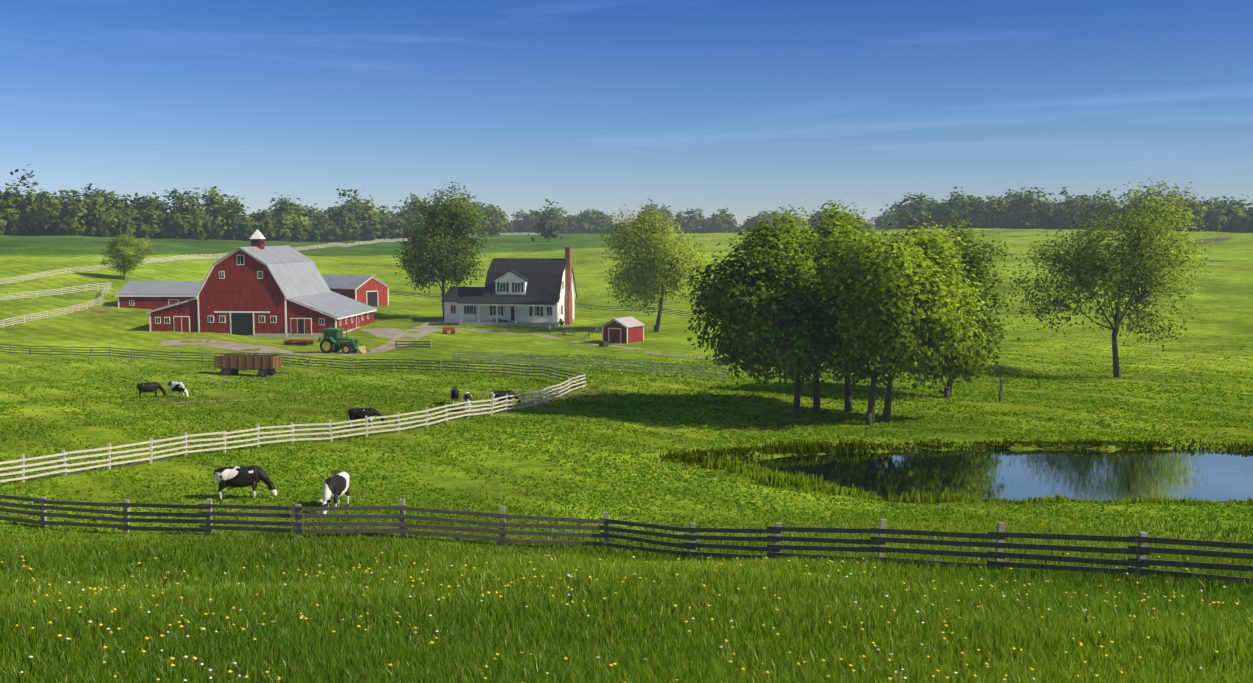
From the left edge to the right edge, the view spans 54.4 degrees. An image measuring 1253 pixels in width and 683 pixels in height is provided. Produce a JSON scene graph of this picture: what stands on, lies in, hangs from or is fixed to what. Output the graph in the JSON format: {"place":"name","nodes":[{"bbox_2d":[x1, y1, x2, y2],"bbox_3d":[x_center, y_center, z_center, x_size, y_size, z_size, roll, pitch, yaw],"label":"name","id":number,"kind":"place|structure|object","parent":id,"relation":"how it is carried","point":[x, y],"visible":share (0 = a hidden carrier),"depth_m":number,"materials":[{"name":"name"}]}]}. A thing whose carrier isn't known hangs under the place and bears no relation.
{"place":"outdoors","nodes":[
{"label":"outdoors","id":0,"kind":"place"},
{"bbox_2d":[159,321,447,355],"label":"driveway path","id":1,"kind":"structure","parent":0,"point":[229,345],"depth_m":165.47,"materials":[{"name":"beige gravel"}]},
{"bbox_2d":[57,395,567,475],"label":"cow path","id":2,"kind":"structure","parent":0,"point":[141,462],"depth_m":79.63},
{"bbox_2d":[111,232,555,265],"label":"fence","id":3,"kind":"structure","parent":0,"point":[295,248],"depth_m":401.85,"materials":[{"name":"white wood"}]},
{"bbox_2d":[173,390,572,402],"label":"cow path","id":4,"kind":"structure","parent":0,"point":[359,396],"depth_m":105.21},
{"bbox_2d":[360,328,413,338],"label":"gravel patch","id":5,"kind":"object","parent":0,"point":[393,333],"depth_m":180.44,"materials":[{"name":"beige gravel"}]},
{"bbox_2d":[418,328,718,358],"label":"house path","id":6,"kind":"structure","parent":0,"point":[542,335],"depth_m":174.53,"materials":[{"name":"beige gravel"}]},
{"bbox_2d":[0,228,1252,682],"bbox_3d":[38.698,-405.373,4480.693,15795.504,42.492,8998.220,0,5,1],"label":"ground","id":7,"kind":"structure","parent":0,"point":[1224,302],"depth_m":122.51,"materials":[{"name":"green plant"}]},
{"bbox_2d":[0,297,99,327],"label":"fence","id":8,"kind":"object","parent":7,"relation":"on","point":[30,318],"visible":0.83,"depth_m":191.67,"materials":[{"name":"white wood"}]},
{"bbox_2d":[0,282,110,300],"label":"fence","id":9,"kind":"object","parent":7,"relation":"on","point":[49,291],"visible":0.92,"depth_m":220.67,"materials":[{"name":"white wood"}]},
{"bbox_2d":[0,262,111,283],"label":"fence","id":10,"kind":"object","parent":7,"relation":"on","point":[54,271],"visible":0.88,"depth_m":247.18,"materials":[{"name":"white wood"}]},
{"bbox_2d":[98,282,109,303],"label":"fence","id":11,"kind":"object","parent":7,"relation":"on","point":[105,291],"visible":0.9,"depth_m":221.69,"materials":[{"name":"white wood"}]},
{"bbox_2d":[100,232,155,279],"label":"tree","id":12,"kind":"object","parent":7,"relation":"on","point":[125,253],"visible":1,"depth_m":250.37,"materials":[{"name":"green plant"}]},
{"bbox_2d":[136,382,165,396],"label":"cow","id":13,"kind":"object","parent":7,"relation":"on","point":[148,387],"visible":0.96,"depth_m":108.44},
{"bbox_2d":[115,281,202,309],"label":"long shed","id":14,"kind":"structure","parent":7,"relation":"on","point":[153,295],"depth_m":207.98,"materials":[{"name":"metal"}]},
{"bbox_2d":[106,628,244,680],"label":"white flowers","id":15,"kind":"object","parent":7,"relation":"on","point":[196,658],"visible":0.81,"depth_m":14.32,"materials":[{"name":"white plant"}]},
{"bbox_2d":[168,381,188,397],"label":"cow","id":16,"kind":"object","parent":7,"relation":"on","point":[173,386],"visible":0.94,"depth_m":107.25},
{"bbox_2d":[213,465,276,500],"bbox_3d":[-18.372,6.786,58.617,3.007,1.680,0.832,-1,5,-7],"label":"cow","id":17,"kind":"object","parent":7,"relation":"on","point":[227,477],"visible":0.98,"depth_m":58.31},
{"bbox_2d":[214,353,288,376],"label":"wagon","id":18,"kind":"object","parent":7,"relation":"on","point":[264,364],"visible":0.92,"depth_m":130.57,"materials":[{"name":"brown wood"}]},
{"bbox_2d":[146,228,376,337],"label":"barn","id":19,"kind":"structure","parent":7,"relation":"on","point":[258,288],"depth_m":180.21,"materials":[{"name":"wood"},{"name":"metal"}]},
{"bbox_2d":[0,344,584,387],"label":"fence","id":20,"kind":"object","parent":7,"relation":"on","point":[330,361],"visible":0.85,"depth_m":137.98,"materials":[{"name":"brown wood"}]},
{"bbox_2d":[0,372,585,482],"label":"diagonal fence","id":21,"kind":"object","parent":7,"relation":"on","point":[64,465],"visible":0.92,"depth_m":75.59,"materials":[{"name":"white wood"}]},
{"bbox_2d":[283,339,313,344],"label":"cultivator","id":22,"kind":"object","parent":7,"relation":"on","point":[298,341],"visible":0.96,"depth_m":166.42,"materials":[{"name":"red metal"}]},
{"bbox_2d":[319,472,349,513],"bbox_3d":[-13.316,6.916,55.580,0.832,1.680,3.007,1,5,6],"label":"cow","id":23,"kind":"object","parent":7,"relation":"on","point":[336,486],"visible":0.94,"depth_m":55.08},
{"bbox_2d":[317,328,370,353],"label":"tractor","id":24,"kind":"object","parent":7,"relation":"on","point":[334,340],"visible":0.98,"depth_m":155.84,"materials":[{"name":"green metal"}]},
{"bbox_2d":[321,274,389,305],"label":"machine shed","id":25,"kind":"structure","parent":7,"relation":"on","point":[370,290],"depth_m":228.60,"materials":[{"name":"wood"}]},
{"bbox_2d":[347,407,385,427],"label":"cow","id":26,"kind":"object","parent":7,"relation":"on","point":[357,413],"visible":0.75,"depth_m":86.39},
{"bbox_2d":[395,340,431,349],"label":"fence panel","id":27,"kind":"object","parent":7,"relation":"on","point":[414,344],"visible":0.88,"depth_m":159.21,"materials":[{"name":"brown wood"}]},
{"bbox_2d":[389,290,441,298],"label":"fence","id":28,"kind":"object","parent":7,"relation":"on","point":[419,293],"depth_m":252.40,"materials":[{"name":"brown wood"}]},
{"bbox_2d":[386,182,503,319],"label":"tree","id":29,"kind":"object","parent":7,"relation":"on","point":[442,249],"visible":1,"depth_m":204.24,"materials":[{"name":"green plant"}]},
{"bbox_2d":[442,327,459,333],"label":"garden cart","id":30,"kind":"object","parent":7,"relation":"on","point":[451,329],"visible":1,"depth_m":181.70,"materials":[{"name":"red metal"}]},
{"bbox_2d":[450,387,458,405],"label":"cow","id":31,"kind":"object","parent":7,"relation":"on","point":[454,394],"visible":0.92,"depth_m":96.53},
{"bbox_2d":[463,392,471,409],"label":"cow","id":32,"kind":"object","parent":7,"relation":"on","point":[467,395],"visible":0.62,"depth_m":93.18},
{"bbox_2d":[491,318,507,321],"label":"bench","id":33,"kind":"object","parent":7,"relation":"on","point":[501,320],"visible":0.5,"depth_m":197.67,"materials":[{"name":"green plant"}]},
{"bbox_2d":[489,390,520,407],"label":"cow","id":34,"kind":"object","parent":7,"relation":"on","point":[495,394],"visible":0.62,"depth_m":96.88},
{"bbox_2d":[441,247,576,327],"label":"farmhouse","id":35,"kind":"object","parent":7,"relation":"on","point":[537,292],"visible":0.98,"depth_m":198.90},
{"bbox_2d":[562,330,576,335],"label":"picnic table","id":36,"kind":"object","parent":7,"relation":"on","point":[572,332],"visible":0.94,"depth_m":177.98,"materials":[{"name":"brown wood"}]},
{"bbox_2d":[452,351,726,380],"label":"fence","id":37,"kind":"object","parent":7,"relation":"on","point":[607,364],"visible":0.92,"depth_m":129.84,"materials":[{"name":"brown wood"}]},
{"bbox_2d":[599,341,608,346],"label":"bush","id":38,"kind":"object","parent":7,"relation":"on","point":[602,343],"visible":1,"depth_m":161.78,"materials":[{"name":"green plant"}]},
{"bbox_2d":[0,552,1237,682],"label":"dandelion flowers","id":39,"kind":"object","parent":7,"relation":"on","point":[612,664],"visible":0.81,"depth_m":21.32,"materials":[{"name":"yellow plant"}]},
{"bbox_2d":[16,555,1224,679],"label":"white flowers","id":40,"kind":"object","parent":7,"relation":"on","point":[692,618],"visible":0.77,"depth_m":21.28,"materials":[{"name":"white plant"}]},
{"bbox_2d":[600,316,644,343],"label":"garden shed","id":41,"kind":"structure","parent":7,"relation":"on","point":[623,330],"depth_m":166.13,"materials":[{"name":"red wood"}]},
{"bbox_2d":[0,487,1252,682],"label":"meadow grass","id":42,"kind":"structure","parent":7,"relation":"on","point":[1228,622],"depth_m":22.44,"materials":[{"name":"green plant"}]},
{"bbox_2d":[0,164,1252,241],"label":"trees","id":43,"kind":"object","parent":7,"relation":"on","point":[92,214],"visible":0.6,"depth_m":535.18,"materials":[{"name":"green plant"}]},
{"bbox_2d":[0,495,1252,583],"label":"fence","id":44,"kind":"object","parent":7,"relation":"on","point":[1141,562],"visible":0.83,"depth_m":45.22,"materials":[{"name":"brown wood"}]},
{"bbox_2d":[577,301,709,317],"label":"fence","id":45,"kind":"object","parent":7,"relation":"on","point":[630,310],"depth_m":226.58,"materials":[{"name":"brown wood"}]},
{"bbox_2d":[595,203,711,331],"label":"tree","id":46,"kind":"object","parent":7,"relation":"on","point":[661,269],"visible":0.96,"depth_m":183.21,"materials":[{"name":"green plant"}]},
{"bbox_2d":[679,206,843,418],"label":"tree","id":47,"kind":"object","parent":7,"relation":"on","point":[741,308],"visible":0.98,"depth_m":87.74,"materials":[{"name":"green plant"}]},
{"bbox_2d":[753,207,850,412],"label":"tree","id":48,"kind":"object","parent":7,"relation":"on","point":[816,389],"visible":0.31,"depth_m":90.40,"materials":[{"name":"green plant"}]},
{"bbox_2d":[804,200,901,411],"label":"tree","id":49,"kind":"object","parent":7,"relation":"on","point":[845,219],"visible":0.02,"depth_m":93.22,"materials":[{"name":"green plant"}]},
{"bbox_2d":[807,214,971,424],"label":"tree","id":50,"kind":"object","parent":7,"relation":"on","point":[873,287],"visible":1,"depth_m":83.56,"materials":[{"name":"green plant"}]},
{"bbox_2d":[873,216,995,421],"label":"tree","id":51,"kind":"object","parent":7,"relation":"on","point":[963,357],"visible":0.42,"depth_m":86.36,"materials":[{"name":"green plant"}]},
{"bbox_2d":[647,437,1252,505],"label":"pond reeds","id":52,"kind":"object","parent":7,"relation":"on","point":[781,480],"depth_m":68.83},
{"bbox_2d":[939,209,1019,397],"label":"tree","id":53,"kind":"object","parent":7,"relation":"on","point":[971,263],"visible":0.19,"depth_m":98.92,"materials":[{"name":"green plant"}]},
{"bbox_2d":[987,362,1014,400],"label":"sapling","id":54,"kind":"object","parent":7,"relation":"on","point":[1000,389],"visible":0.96,"depth_m":98.33,"materials":[{"name":"green plant"}]},
{"bbox_2d":[999,180,1218,377],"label":"tree","id":55,"kind":"object","parent":7,"relation":"on","point":[1141,247],"visible":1,"depth_m":124.59,"materials":[{"name":"green plant"}]},
{"bbox_2d":[985,257,1246,261],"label":"field edge grass","id":56,"kind":"structure","parent":7,"relation":"on","point":[1134,259],"depth_m":329.44,"materials":[{"name":"green plant"}]},
{"bbox_2d":[0,0,1252,226],"label":"sky","id":57,"kind":"structure","parent":0,"point":[745,107],"materials":[{"name":"blue"}]},
{"bbox_2d":[716,447,1252,504],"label":"pond","id":58,"kind":"structure","parent":0,"point":[1214,474],"depth_m":67.97,"materials":[{"name":"liquid"}]},
{"bbox_2d":[1190,237,1235,243],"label":"track path","id":59,"kind":"structure","parent":0,"point":[1220,239],"depth_m":407.79,"materials":[{"name":"beige gravel"}]}
]}

